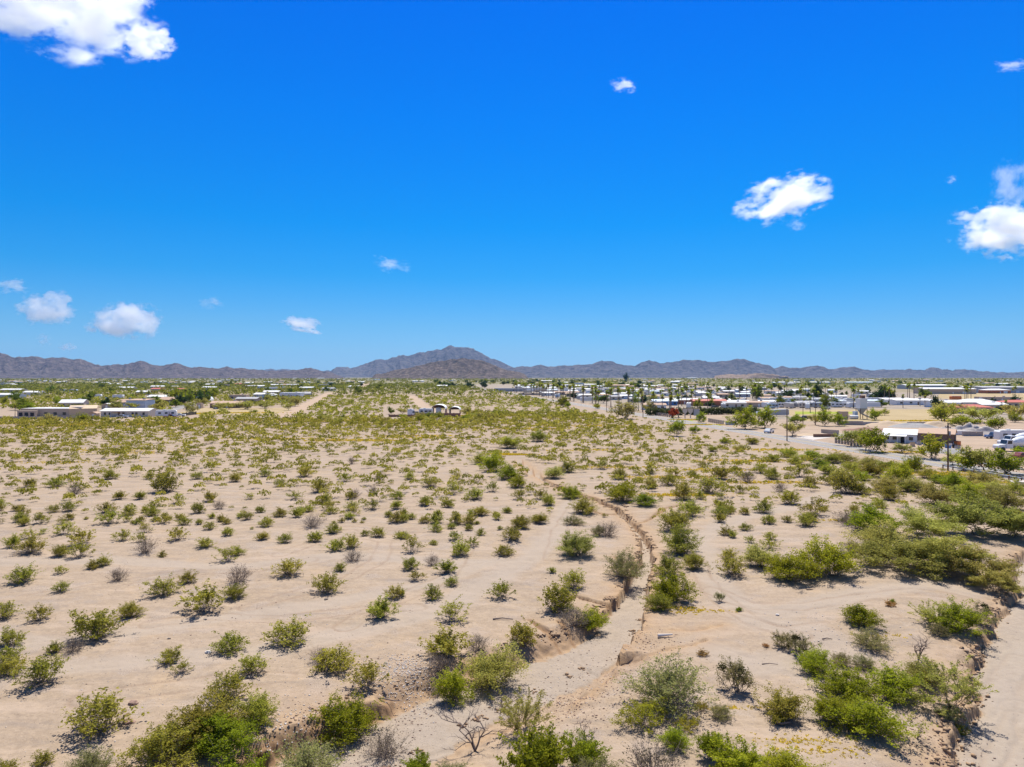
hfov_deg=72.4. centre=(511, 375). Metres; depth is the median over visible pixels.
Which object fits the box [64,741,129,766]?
grey shrub
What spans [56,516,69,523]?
creosote bush
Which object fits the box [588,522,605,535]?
grey shrub
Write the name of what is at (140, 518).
creosote bush
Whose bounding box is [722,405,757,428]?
palo verde tree
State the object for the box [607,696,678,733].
yellow tuft shrub
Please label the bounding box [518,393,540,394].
house
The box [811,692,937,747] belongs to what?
green shrub
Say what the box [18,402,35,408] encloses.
palo verde tree
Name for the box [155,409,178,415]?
motorhome
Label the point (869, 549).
palo verde tree
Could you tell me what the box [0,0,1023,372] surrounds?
sky
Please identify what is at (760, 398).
mobile home
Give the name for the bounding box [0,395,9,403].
palo verde tree
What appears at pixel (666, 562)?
creosote bush
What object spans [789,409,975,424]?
dry field
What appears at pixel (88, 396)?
shade tree
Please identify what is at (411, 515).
creosote bush
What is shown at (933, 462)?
road
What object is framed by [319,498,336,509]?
creosote bush
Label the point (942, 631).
grey shrub
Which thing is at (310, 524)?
dead shrub
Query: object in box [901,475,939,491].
mesquite shrub
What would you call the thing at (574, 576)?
creosote bush
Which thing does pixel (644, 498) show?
green shrub
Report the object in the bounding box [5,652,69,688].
creosote bush
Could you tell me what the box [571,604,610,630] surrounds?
green shrub
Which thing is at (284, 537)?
creosote bush
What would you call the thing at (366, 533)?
creosote bush
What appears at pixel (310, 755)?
grey shrub
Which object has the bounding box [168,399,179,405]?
shade tree
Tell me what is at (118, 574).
dead shrub
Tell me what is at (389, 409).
shade tree
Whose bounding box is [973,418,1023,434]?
yard
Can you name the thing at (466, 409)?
mesquite tree
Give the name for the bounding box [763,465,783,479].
creosote bush
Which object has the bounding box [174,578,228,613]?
creosote bush
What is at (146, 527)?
creosote bush
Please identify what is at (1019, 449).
palo verde tree
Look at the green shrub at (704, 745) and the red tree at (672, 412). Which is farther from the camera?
the red tree at (672, 412)
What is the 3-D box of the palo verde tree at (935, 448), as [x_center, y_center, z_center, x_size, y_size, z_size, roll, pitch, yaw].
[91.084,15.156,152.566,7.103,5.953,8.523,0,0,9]
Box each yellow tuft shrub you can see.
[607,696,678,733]
[672,709,700,733]
[693,700,707,710]
[955,719,972,736]
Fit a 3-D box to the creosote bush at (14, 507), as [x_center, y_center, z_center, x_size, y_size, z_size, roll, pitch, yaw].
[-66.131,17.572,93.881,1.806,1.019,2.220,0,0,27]
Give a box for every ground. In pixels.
[0,378,1023,766]
[464,384,1023,419]
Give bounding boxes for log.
[657,634,672,636]
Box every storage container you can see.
[846,402,855,406]
[867,402,880,406]
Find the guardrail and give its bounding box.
[942,465,1023,479]
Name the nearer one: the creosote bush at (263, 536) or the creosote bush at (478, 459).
the creosote bush at (263, 536)
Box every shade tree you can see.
[7,390,21,397]
[10,398,30,409]
[80,392,93,400]
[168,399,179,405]
[170,392,188,402]
[185,393,193,401]
[194,393,204,402]
[354,385,362,392]
[386,406,394,412]
[597,395,608,402]
[728,393,738,399]
[751,384,763,398]
[774,395,787,401]
[820,396,830,406]
[875,398,888,406]
[915,387,931,396]
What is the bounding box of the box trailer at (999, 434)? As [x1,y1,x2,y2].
[994,429,1023,439]
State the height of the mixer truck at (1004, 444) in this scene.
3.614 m
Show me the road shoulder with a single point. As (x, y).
(890, 459)
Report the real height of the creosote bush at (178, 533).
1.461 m
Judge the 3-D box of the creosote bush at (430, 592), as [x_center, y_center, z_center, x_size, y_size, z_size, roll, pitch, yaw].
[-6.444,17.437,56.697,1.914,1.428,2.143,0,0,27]
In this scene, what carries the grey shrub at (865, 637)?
on the ground at (32, 718)
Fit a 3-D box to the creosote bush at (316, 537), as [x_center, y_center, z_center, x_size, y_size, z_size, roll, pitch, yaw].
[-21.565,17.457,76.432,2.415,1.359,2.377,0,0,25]
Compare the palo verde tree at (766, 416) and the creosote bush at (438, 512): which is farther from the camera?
the palo verde tree at (766, 416)
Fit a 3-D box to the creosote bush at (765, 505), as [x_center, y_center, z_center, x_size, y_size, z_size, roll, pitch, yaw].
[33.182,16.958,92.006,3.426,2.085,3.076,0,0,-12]
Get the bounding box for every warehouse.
[897,384,945,388]
[913,387,975,393]
[972,386,1023,392]
[978,389,1010,392]
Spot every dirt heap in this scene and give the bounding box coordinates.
[794,432,823,435]
[841,427,882,430]
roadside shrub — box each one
[706,445,717,451]
[719,436,733,442]
[732,444,745,451]
[745,436,760,444]
[762,453,783,461]
[775,448,799,457]
[784,454,806,463]
[792,448,824,459]
[805,458,835,467]
[814,451,844,463]
[832,468,852,476]
[834,451,862,461]
[839,461,862,470]
[846,469,872,481]
[853,455,881,465]
[873,459,896,469]
[897,480,918,492]
[915,467,937,478]
[926,472,947,483]
[940,486,958,496]
[974,480,1010,491]
[1001,479,1023,495]
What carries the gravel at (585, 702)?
on the ground at (32, 718)
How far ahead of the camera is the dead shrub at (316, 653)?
43.81 m
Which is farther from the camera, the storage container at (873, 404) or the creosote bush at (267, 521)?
the storage container at (873, 404)
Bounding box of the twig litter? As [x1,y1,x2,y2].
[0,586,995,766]
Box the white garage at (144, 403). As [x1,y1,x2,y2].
[126,398,154,407]
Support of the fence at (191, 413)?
on the ground at (32, 718)
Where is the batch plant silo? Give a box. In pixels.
[848,395,870,418]
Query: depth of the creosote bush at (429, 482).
114.10 m
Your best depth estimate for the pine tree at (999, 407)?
327.20 m
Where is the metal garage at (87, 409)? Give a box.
[69,405,98,415]
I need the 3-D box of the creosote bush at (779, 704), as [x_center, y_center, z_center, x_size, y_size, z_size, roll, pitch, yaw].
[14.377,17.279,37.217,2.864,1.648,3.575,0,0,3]
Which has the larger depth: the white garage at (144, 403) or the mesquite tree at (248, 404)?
the white garage at (144, 403)
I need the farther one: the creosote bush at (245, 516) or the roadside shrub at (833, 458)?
the roadside shrub at (833, 458)
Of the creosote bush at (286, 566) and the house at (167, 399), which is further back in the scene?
the house at (167, 399)
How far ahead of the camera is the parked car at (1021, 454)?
150.94 m
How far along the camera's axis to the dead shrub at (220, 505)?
95.41 m
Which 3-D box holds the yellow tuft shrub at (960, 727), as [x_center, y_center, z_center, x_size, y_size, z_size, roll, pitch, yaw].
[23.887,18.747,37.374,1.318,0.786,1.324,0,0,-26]
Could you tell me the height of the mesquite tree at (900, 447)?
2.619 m
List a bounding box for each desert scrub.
[0,377,1023,384]
[0,382,512,395]
[0,393,618,417]
[0,409,788,446]
[0,440,1023,517]
[512,382,1023,387]
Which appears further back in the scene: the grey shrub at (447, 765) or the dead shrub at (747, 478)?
the dead shrub at (747, 478)
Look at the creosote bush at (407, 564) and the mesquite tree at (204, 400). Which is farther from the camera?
the mesquite tree at (204, 400)
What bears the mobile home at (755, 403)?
on the park ground at (750, 398)
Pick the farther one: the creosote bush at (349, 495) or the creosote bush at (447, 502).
the creosote bush at (349, 495)
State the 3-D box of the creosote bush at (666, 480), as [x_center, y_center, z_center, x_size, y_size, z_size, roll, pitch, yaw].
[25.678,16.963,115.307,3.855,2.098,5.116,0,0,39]
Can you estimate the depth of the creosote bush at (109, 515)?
85.71 m
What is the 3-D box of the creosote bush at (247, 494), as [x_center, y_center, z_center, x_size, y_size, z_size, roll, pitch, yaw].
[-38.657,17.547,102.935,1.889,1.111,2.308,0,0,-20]
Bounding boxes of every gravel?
[0,557,1016,766]
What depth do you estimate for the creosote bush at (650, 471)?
128.40 m
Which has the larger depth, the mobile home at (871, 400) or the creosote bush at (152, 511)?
the mobile home at (871, 400)
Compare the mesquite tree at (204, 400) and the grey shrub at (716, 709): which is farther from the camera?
the mesquite tree at (204, 400)
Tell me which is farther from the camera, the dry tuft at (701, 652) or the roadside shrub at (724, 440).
the roadside shrub at (724, 440)
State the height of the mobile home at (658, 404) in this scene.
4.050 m
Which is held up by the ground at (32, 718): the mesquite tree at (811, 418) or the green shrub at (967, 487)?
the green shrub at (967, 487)
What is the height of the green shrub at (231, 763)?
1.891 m
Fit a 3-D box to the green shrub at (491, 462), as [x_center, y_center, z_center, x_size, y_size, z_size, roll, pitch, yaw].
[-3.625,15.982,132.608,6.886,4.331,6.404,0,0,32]
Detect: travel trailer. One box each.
[407,409,414,414]
[419,408,432,412]
[580,397,593,400]
[761,402,769,407]
[767,402,779,408]
[771,409,788,414]
[776,402,783,407]
[784,402,793,407]
[796,402,807,407]
[809,402,821,407]
[830,402,838,406]
[839,402,846,406]
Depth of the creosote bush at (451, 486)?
106.62 m
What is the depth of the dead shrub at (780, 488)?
109.00 m
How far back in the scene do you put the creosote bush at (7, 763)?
32.00 m
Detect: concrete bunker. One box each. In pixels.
[837,421,862,424]
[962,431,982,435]
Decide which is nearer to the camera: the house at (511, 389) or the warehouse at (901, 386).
the house at (511, 389)
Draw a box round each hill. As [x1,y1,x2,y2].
[372,358,528,378]
[714,373,788,378]
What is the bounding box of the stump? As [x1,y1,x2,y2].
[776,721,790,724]
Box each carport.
[432,404,446,412]
[449,406,460,413]
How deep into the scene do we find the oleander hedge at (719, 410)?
325.03 m
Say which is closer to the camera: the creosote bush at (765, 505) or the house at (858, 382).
the creosote bush at (765, 505)
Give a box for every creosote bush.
[0,532,23,547]
[0,600,23,619]
[0,625,29,646]
[0,641,29,669]
[0,654,30,680]
[0,758,24,766]
[2,561,41,583]
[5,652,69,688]
[6,533,50,554]
[9,504,25,510]
[10,511,30,521]
[15,505,31,515]
[17,516,30,525]
[19,526,41,538]
[21,478,40,486]
[23,602,54,621]
[24,748,57,766]
[32,512,52,523]
[42,639,64,653]
[44,476,68,486]
[45,502,62,512]
[47,544,69,556]
[47,581,73,591]
[51,565,68,573]
[52,520,76,534]
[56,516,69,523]
[58,686,149,741]
[60,499,78,511]
[62,512,75,519]
[63,608,144,642]
[65,539,96,558]
[66,526,96,545]
[84,559,99,569]
[91,502,120,512]
[93,505,123,523]
[96,553,113,566]
[101,468,120,478]
[102,717,205,766]
[109,529,132,540]
[111,490,126,499]
[116,600,148,620]
[119,503,138,515]
[122,514,133,521]
[128,532,147,541]
[131,489,148,499]
[131,519,143,523]
[135,515,146,521]
[135,679,252,758]
[136,520,155,532]
[139,571,185,597]
[141,505,148,512]
[142,471,157,478]
[142,500,164,508]
[143,505,163,515]
[144,465,182,491]
[146,643,185,665]
[153,512,173,523]
[158,550,167,556]
[165,526,189,540]
[167,659,195,673]
[169,492,188,502]
[173,515,192,524]
[174,513,187,519]
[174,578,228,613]
[176,568,198,583]
[189,468,204,478]
[190,499,206,512]
[194,518,203,523]
[194,536,215,547]
[200,521,217,529]
[202,489,217,501]
[202,667,261,701]
[207,512,215,518]
[207,629,250,656]
[211,545,238,561]
[215,512,226,521]
[220,517,231,523]
[220,582,246,599]
[221,527,233,535]
[221,689,279,729]
[228,472,242,481]
[232,544,247,555]
[232,651,271,677]
[235,510,254,519]
[243,492,254,499]
[253,531,270,539]
[254,505,266,512]
[256,515,274,526]
[257,469,273,476]
[260,614,313,649]
[261,557,306,577]
[268,507,287,516]
[273,477,286,486]
[276,531,292,542]
[286,490,305,499]
[288,508,302,516]
[297,466,318,476]
[303,503,315,511]
[304,530,327,542]
[306,571,346,593]
[307,642,359,674]
[308,477,331,491]
[317,493,332,504]
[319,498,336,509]
[320,537,345,551]
[324,522,343,533]
[325,505,339,513]
[331,562,346,571]
[338,472,354,481]
[338,656,390,691]
[342,532,362,547]
[343,499,361,510]
[343,512,356,518]
[345,490,357,498]
[346,504,361,514]
[360,530,370,535]
[364,499,380,509]
[366,593,401,618]
[369,526,387,537]
[382,583,405,599]
[384,510,392,516]
[386,509,405,522]
[388,490,404,498]
[389,499,404,508]
[395,511,408,521]
[396,531,409,538]
[401,531,426,552]
[401,556,422,570]
[403,472,417,478]
[405,512,417,519]
[409,570,427,580]
[413,475,439,486]
[417,495,430,505]
[417,622,474,658]
[418,515,431,522]
[422,583,443,600]
[425,521,443,532]
[427,510,444,522]
[428,539,438,544]
[432,559,457,574]
[433,509,444,514]
[434,594,471,622]
[439,499,455,507]
[442,480,461,494]
[442,576,459,586]
[445,523,456,528]
[446,511,465,523]
[448,531,463,539]
[451,538,470,555]
[461,512,478,524]
[462,536,479,546]
[464,486,485,499]
[464,524,473,530]
[470,451,486,463]
[472,506,490,515]
[474,527,486,535]
[483,481,500,491]
[483,578,516,598]
[490,543,516,555]
[492,512,502,519]
[495,434,529,447]
[499,506,511,512]
[499,526,524,540]
[505,614,539,646]
[508,514,533,528]
[509,487,529,498]
[529,429,549,441]
[529,511,549,523]
[532,487,547,498]
[536,573,581,613]
[541,494,556,505]
[546,566,556,572]
[557,567,587,590]
[558,459,578,472]
[566,495,598,514]
[592,458,611,468]
[611,467,629,478]
[637,592,676,611]
[645,466,656,473]
[652,551,685,575]
[653,474,678,485]
[655,506,699,530]
[656,522,706,554]
[666,477,699,500]
[667,467,683,475]
[676,494,710,516]
[678,550,710,570]
[692,474,725,493]
[693,489,706,498]
[697,460,705,467]
[709,465,734,479]
[710,504,731,515]
[712,552,750,576]
[713,501,729,508]
[713,511,725,521]
[714,491,724,498]
[717,524,733,535]
[718,547,738,560]
[727,529,738,537]
[734,484,747,492]
[737,523,753,530]
[738,506,750,514]
[743,534,754,542]
[750,463,769,472]
[750,681,810,728]
[752,498,776,512]
[758,535,783,548]
[761,515,776,523]
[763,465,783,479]
[763,530,778,539]
[771,489,802,504]
[780,515,793,521]
[788,464,812,476]
[793,511,820,525]
[795,510,818,521]
[796,495,829,516]
[801,475,822,486]
[817,463,841,473]
[818,472,838,484]
[827,469,868,493]
[848,481,876,494]
[849,503,859,512]
[856,459,893,476]
[870,497,889,507]
[873,482,906,500]
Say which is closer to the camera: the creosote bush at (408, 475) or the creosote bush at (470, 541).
the creosote bush at (470, 541)
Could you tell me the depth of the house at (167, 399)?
451.78 m
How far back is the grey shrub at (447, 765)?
31.70 m
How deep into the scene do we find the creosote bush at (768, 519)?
84.98 m
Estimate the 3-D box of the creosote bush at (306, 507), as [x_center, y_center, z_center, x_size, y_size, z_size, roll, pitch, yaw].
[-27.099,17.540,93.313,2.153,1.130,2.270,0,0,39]
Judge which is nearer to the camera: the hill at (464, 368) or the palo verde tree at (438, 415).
the palo verde tree at (438, 415)
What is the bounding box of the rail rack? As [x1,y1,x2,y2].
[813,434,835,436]
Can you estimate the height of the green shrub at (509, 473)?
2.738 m
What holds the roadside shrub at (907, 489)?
on the ground at (32, 718)
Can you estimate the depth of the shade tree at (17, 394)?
539.95 m
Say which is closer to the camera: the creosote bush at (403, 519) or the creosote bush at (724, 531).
the creosote bush at (724, 531)
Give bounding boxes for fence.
[182,411,196,415]
[389,414,415,416]
[425,413,459,416]
[652,412,671,416]
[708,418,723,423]
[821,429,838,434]
[835,437,861,446]
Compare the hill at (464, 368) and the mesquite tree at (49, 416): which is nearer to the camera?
the mesquite tree at (49, 416)
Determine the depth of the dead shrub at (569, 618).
51.24 m
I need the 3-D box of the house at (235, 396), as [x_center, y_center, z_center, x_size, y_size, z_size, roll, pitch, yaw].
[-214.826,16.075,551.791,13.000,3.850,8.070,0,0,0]
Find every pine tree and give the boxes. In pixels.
[100,397,109,403]
[567,391,577,398]
[640,394,647,402]
[705,399,715,406]
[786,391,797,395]
[811,380,823,397]
[867,384,891,397]
[887,389,896,397]
[930,395,946,405]
[995,402,1005,413]
[1010,394,1021,399]
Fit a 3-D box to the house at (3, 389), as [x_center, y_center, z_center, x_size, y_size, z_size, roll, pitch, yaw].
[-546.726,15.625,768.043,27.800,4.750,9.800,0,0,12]
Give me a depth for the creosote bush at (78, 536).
74.06 m
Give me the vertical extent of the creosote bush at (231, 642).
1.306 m
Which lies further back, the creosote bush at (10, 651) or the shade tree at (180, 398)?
the shade tree at (180, 398)
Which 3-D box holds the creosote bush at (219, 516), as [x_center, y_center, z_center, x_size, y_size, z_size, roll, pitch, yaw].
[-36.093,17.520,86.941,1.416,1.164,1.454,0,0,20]
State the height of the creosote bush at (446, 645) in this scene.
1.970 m
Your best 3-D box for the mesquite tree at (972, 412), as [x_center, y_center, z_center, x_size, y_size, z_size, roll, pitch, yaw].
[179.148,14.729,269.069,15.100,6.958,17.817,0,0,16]
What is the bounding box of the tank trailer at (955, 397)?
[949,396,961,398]
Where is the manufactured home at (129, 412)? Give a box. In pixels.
[100,408,157,416]
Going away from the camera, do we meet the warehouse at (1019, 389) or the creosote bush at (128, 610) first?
the creosote bush at (128, 610)
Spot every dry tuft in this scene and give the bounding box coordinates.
[696,649,709,656]
[884,598,898,606]
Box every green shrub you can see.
[183,710,272,765]
[210,749,271,766]
[306,688,390,756]
[400,746,430,766]
[430,661,477,707]
[475,450,508,471]
[493,720,581,766]
[494,463,518,479]
[505,473,526,487]
[557,483,585,499]
[557,727,612,766]
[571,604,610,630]
[601,479,641,503]
[629,492,659,506]
[643,566,702,602]
[652,722,696,754]
[693,729,729,760]
[703,731,773,766]
[758,551,824,583]
[760,741,835,766]
[772,714,785,724]
[788,533,866,580]
[792,644,844,679]
[803,661,885,704]
[803,690,866,734]
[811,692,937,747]
[839,603,888,627]
[844,501,911,533]
[857,659,943,706]
[877,459,922,482]
[900,451,926,471]
[935,471,968,485]
[951,478,998,503]
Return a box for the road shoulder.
[458,385,1023,480]
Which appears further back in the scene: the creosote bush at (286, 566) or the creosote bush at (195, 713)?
the creosote bush at (286, 566)
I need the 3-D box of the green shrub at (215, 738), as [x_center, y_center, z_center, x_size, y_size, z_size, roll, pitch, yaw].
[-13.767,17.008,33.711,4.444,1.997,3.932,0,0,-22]
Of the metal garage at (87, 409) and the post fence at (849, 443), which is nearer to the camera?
the post fence at (849, 443)
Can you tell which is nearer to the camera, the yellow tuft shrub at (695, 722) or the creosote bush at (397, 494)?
the yellow tuft shrub at (695, 722)
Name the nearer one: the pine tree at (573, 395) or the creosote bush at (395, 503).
the creosote bush at (395, 503)
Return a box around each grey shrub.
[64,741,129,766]
[273,732,355,766]
[436,759,473,766]
[560,514,586,524]
[567,750,628,766]
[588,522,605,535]
[603,544,652,580]
[612,646,720,719]
[705,699,736,722]
[714,591,725,600]
[830,650,853,668]
[846,625,895,656]
[846,653,882,672]
[926,622,951,637]
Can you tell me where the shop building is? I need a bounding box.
[882,428,956,443]
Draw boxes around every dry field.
[180,408,291,413]
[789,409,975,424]
[938,393,1023,399]
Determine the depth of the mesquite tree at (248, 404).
376.75 m
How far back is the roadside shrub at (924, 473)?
123.25 m
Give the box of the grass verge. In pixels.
[795,411,852,413]
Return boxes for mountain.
[326,345,513,377]
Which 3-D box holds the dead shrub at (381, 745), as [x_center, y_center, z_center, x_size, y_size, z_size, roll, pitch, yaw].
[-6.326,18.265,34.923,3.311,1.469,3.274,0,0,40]
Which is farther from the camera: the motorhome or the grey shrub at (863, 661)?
the motorhome
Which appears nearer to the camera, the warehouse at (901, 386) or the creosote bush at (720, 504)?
the creosote bush at (720, 504)
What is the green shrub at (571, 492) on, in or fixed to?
on the ground at (32, 718)
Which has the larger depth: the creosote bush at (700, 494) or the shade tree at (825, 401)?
the shade tree at (825, 401)
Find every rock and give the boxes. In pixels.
[122,718,135,724]
[128,700,138,705]
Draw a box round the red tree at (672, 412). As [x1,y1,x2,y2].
[668,408,678,417]
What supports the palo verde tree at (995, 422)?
on the yard at (1016, 425)
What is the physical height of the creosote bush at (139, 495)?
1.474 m
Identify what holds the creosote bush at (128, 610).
on the ground at (32, 718)
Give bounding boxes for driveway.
[798,434,843,439]
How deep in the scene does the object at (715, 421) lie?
266.35 m
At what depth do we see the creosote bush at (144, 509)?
92.16 m
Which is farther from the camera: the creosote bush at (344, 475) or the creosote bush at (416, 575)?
the creosote bush at (344, 475)
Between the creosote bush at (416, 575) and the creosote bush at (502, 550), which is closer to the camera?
the creosote bush at (416, 575)
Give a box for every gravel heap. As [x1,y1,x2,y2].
[889,423,938,427]
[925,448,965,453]
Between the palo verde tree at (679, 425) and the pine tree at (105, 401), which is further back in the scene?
the pine tree at (105, 401)
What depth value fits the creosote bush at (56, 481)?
113.64 m
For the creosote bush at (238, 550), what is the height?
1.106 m
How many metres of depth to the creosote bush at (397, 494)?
101.56 m
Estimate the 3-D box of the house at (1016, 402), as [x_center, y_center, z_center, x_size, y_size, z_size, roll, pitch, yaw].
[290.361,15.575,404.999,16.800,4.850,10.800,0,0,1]
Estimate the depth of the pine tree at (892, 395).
523.16 m
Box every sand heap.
[865,420,900,425]
[923,421,955,425]
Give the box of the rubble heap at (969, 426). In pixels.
[954,422,995,433]
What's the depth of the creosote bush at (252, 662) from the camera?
41.87 m
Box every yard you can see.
[682,413,758,418]
[726,423,1023,470]
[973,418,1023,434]
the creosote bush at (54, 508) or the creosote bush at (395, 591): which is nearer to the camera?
the creosote bush at (395, 591)
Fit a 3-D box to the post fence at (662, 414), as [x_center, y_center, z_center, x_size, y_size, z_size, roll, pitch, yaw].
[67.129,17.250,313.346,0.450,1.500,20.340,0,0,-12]
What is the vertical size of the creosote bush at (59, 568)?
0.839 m
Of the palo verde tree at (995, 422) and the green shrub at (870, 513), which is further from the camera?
the palo verde tree at (995, 422)
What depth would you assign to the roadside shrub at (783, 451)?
155.20 m
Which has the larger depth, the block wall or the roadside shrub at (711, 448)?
the block wall
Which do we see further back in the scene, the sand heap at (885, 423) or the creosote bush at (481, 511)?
the sand heap at (885, 423)
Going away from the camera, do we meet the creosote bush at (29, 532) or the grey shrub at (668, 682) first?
the grey shrub at (668, 682)
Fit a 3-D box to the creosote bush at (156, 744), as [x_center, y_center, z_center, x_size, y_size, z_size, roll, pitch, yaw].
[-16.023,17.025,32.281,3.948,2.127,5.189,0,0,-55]
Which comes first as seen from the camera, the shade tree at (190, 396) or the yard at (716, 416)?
the yard at (716, 416)
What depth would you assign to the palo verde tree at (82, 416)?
267.57 m
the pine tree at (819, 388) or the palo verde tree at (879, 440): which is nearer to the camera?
the palo verde tree at (879, 440)
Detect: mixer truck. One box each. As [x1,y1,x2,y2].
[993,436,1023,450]
[997,433,1023,446]
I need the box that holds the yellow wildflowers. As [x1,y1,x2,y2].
[2,412,1013,758]
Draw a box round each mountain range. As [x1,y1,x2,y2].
[0,353,344,377]
[265,369,289,370]
[506,359,1023,377]
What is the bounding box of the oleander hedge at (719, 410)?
[645,406,759,414]
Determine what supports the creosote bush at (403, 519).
on the ground at (32, 718)
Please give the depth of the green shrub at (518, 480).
113.29 m
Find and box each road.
[169,402,196,409]
[274,392,334,416]
[408,396,435,412]
[456,384,1023,479]
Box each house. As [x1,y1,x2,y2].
[0,388,27,391]
[0,393,26,398]
[17,406,84,415]
[23,390,45,395]
[58,398,88,406]
[111,398,130,407]
[136,390,153,394]
[147,395,168,398]
[158,397,185,403]
[209,400,244,407]
[229,394,249,398]
[235,396,260,402]
[263,390,280,392]
[280,392,304,397]
[494,388,544,391]
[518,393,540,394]
[656,400,677,405]
[664,397,697,403]
[689,398,726,405]
[845,382,872,383]
[888,398,931,404]
[924,399,961,406]
[948,403,993,412]
[956,398,995,403]
[972,401,1008,409]
[974,396,1011,400]
[996,399,1023,406]
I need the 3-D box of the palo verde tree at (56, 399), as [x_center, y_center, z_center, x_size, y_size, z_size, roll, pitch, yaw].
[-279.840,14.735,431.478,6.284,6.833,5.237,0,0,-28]
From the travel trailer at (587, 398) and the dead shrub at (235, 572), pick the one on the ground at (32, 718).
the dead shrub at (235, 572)
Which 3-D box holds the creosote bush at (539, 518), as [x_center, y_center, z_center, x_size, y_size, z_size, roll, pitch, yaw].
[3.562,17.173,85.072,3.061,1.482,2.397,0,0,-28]
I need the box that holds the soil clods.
[223,484,1022,766]
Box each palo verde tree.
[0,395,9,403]
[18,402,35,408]
[53,395,61,404]
[74,412,88,420]
[165,388,181,396]
[435,411,443,417]
[557,395,569,406]
[601,381,611,386]
[632,392,640,403]
[647,392,657,400]
[665,415,686,434]
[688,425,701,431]
[693,399,702,406]
[693,411,707,422]
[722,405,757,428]
[751,404,778,427]
[787,414,806,422]
[815,404,839,424]
[832,412,848,425]
[847,534,952,580]
[857,426,889,451]
[866,408,883,419]
[888,532,997,570]
[895,502,973,543]
[911,432,950,458]
[918,484,1023,535]
[926,542,1023,580]
[928,403,963,421]
[943,415,982,425]
[954,453,985,468]
[965,570,1023,592]
[977,496,1023,537]
[983,447,1023,474]
[984,414,1006,429]
[1007,410,1023,421]
[1010,445,1023,451]
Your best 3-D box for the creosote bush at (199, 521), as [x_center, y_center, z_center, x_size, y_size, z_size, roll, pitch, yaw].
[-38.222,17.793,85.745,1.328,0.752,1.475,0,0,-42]
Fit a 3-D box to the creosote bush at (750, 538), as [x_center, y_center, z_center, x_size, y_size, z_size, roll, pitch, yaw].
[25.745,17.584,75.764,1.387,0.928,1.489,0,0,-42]
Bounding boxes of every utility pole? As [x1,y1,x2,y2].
[786,425,787,440]
[945,423,950,470]
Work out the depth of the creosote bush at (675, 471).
125.07 m
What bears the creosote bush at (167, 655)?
on the ground at (32, 718)
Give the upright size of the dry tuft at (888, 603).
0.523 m
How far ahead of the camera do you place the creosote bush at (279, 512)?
89.58 m
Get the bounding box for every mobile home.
[542,391,554,395]
[554,391,565,394]
[574,393,591,397]
[609,395,621,399]
[613,392,626,394]
[622,394,631,398]
[640,402,666,409]
[715,393,728,397]
[720,400,746,407]
[721,390,734,393]
[734,392,749,396]
[746,400,768,406]
[757,396,774,399]
[764,390,777,393]
[828,394,846,397]
[854,390,869,393]
[867,398,877,401]
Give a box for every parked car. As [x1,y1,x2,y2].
[764,428,773,432]
[984,432,993,438]
[1012,452,1023,459]
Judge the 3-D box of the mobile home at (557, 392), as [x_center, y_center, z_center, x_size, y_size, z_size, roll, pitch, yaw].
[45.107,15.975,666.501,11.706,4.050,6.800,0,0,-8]
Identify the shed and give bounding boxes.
[88,411,99,416]
[101,403,112,408]
[837,411,847,418]
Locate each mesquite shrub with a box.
[456,639,532,698]
[489,686,555,736]
[543,466,565,478]
[554,529,599,558]
[642,475,656,488]
[713,654,760,692]
[733,543,784,568]
[770,629,796,649]
[781,630,822,652]
[839,517,920,557]
[865,474,904,491]
[893,652,955,689]
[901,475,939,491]
[907,599,955,625]
[908,483,960,504]
[919,594,997,637]
[930,702,965,721]
[957,599,1000,625]
[961,469,1005,484]
[969,484,1023,510]
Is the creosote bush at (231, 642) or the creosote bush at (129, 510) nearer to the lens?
the creosote bush at (231, 642)
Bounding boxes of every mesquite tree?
[37,413,59,419]
[108,399,122,407]
[125,402,139,406]
[148,402,168,409]
[152,401,166,409]
[183,400,199,411]
[194,397,207,403]
[212,402,225,407]
[216,407,226,412]
[220,402,234,407]
[235,401,257,408]
[243,401,252,407]
[257,400,273,408]
[264,394,273,400]
[283,402,293,409]
[288,396,301,405]
[322,415,331,420]
[396,408,406,413]
[460,405,470,413]
[606,399,640,418]
[641,400,655,410]
[779,421,805,435]
[807,413,818,422]
[831,428,862,445]
[851,427,874,449]
[877,407,889,414]
[890,442,916,452]
[894,653,998,720]
[926,401,954,413]
[939,402,968,409]
[940,449,959,464]
[953,406,1009,422]
[955,445,1017,470]
[996,402,1023,416]
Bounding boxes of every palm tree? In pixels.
[674,393,681,416]
[850,387,856,407]
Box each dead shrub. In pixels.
[59,634,91,652]
[67,480,84,493]
[105,562,130,581]
[127,530,163,554]
[212,500,228,509]
[226,563,255,582]
[301,510,329,527]
[308,646,328,662]
[343,548,363,562]
[345,720,415,764]
[367,484,377,494]
[415,652,463,675]
[423,550,441,565]
[463,632,491,650]
[553,604,593,628]
[588,521,622,537]
[618,724,691,766]
[736,466,755,481]
[770,482,788,491]
[831,505,857,524]
[838,538,858,552]
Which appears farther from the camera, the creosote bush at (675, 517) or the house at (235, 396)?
the house at (235, 396)
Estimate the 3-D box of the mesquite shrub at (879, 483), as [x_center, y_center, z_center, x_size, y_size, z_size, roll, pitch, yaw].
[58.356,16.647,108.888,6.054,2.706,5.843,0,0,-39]
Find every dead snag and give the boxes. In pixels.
[431,699,508,751]
[490,684,521,709]
[572,711,596,735]
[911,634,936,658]
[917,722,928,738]
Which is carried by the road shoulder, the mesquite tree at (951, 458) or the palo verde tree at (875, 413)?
the mesquite tree at (951, 458)
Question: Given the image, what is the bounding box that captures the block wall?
[0,416,64,418]

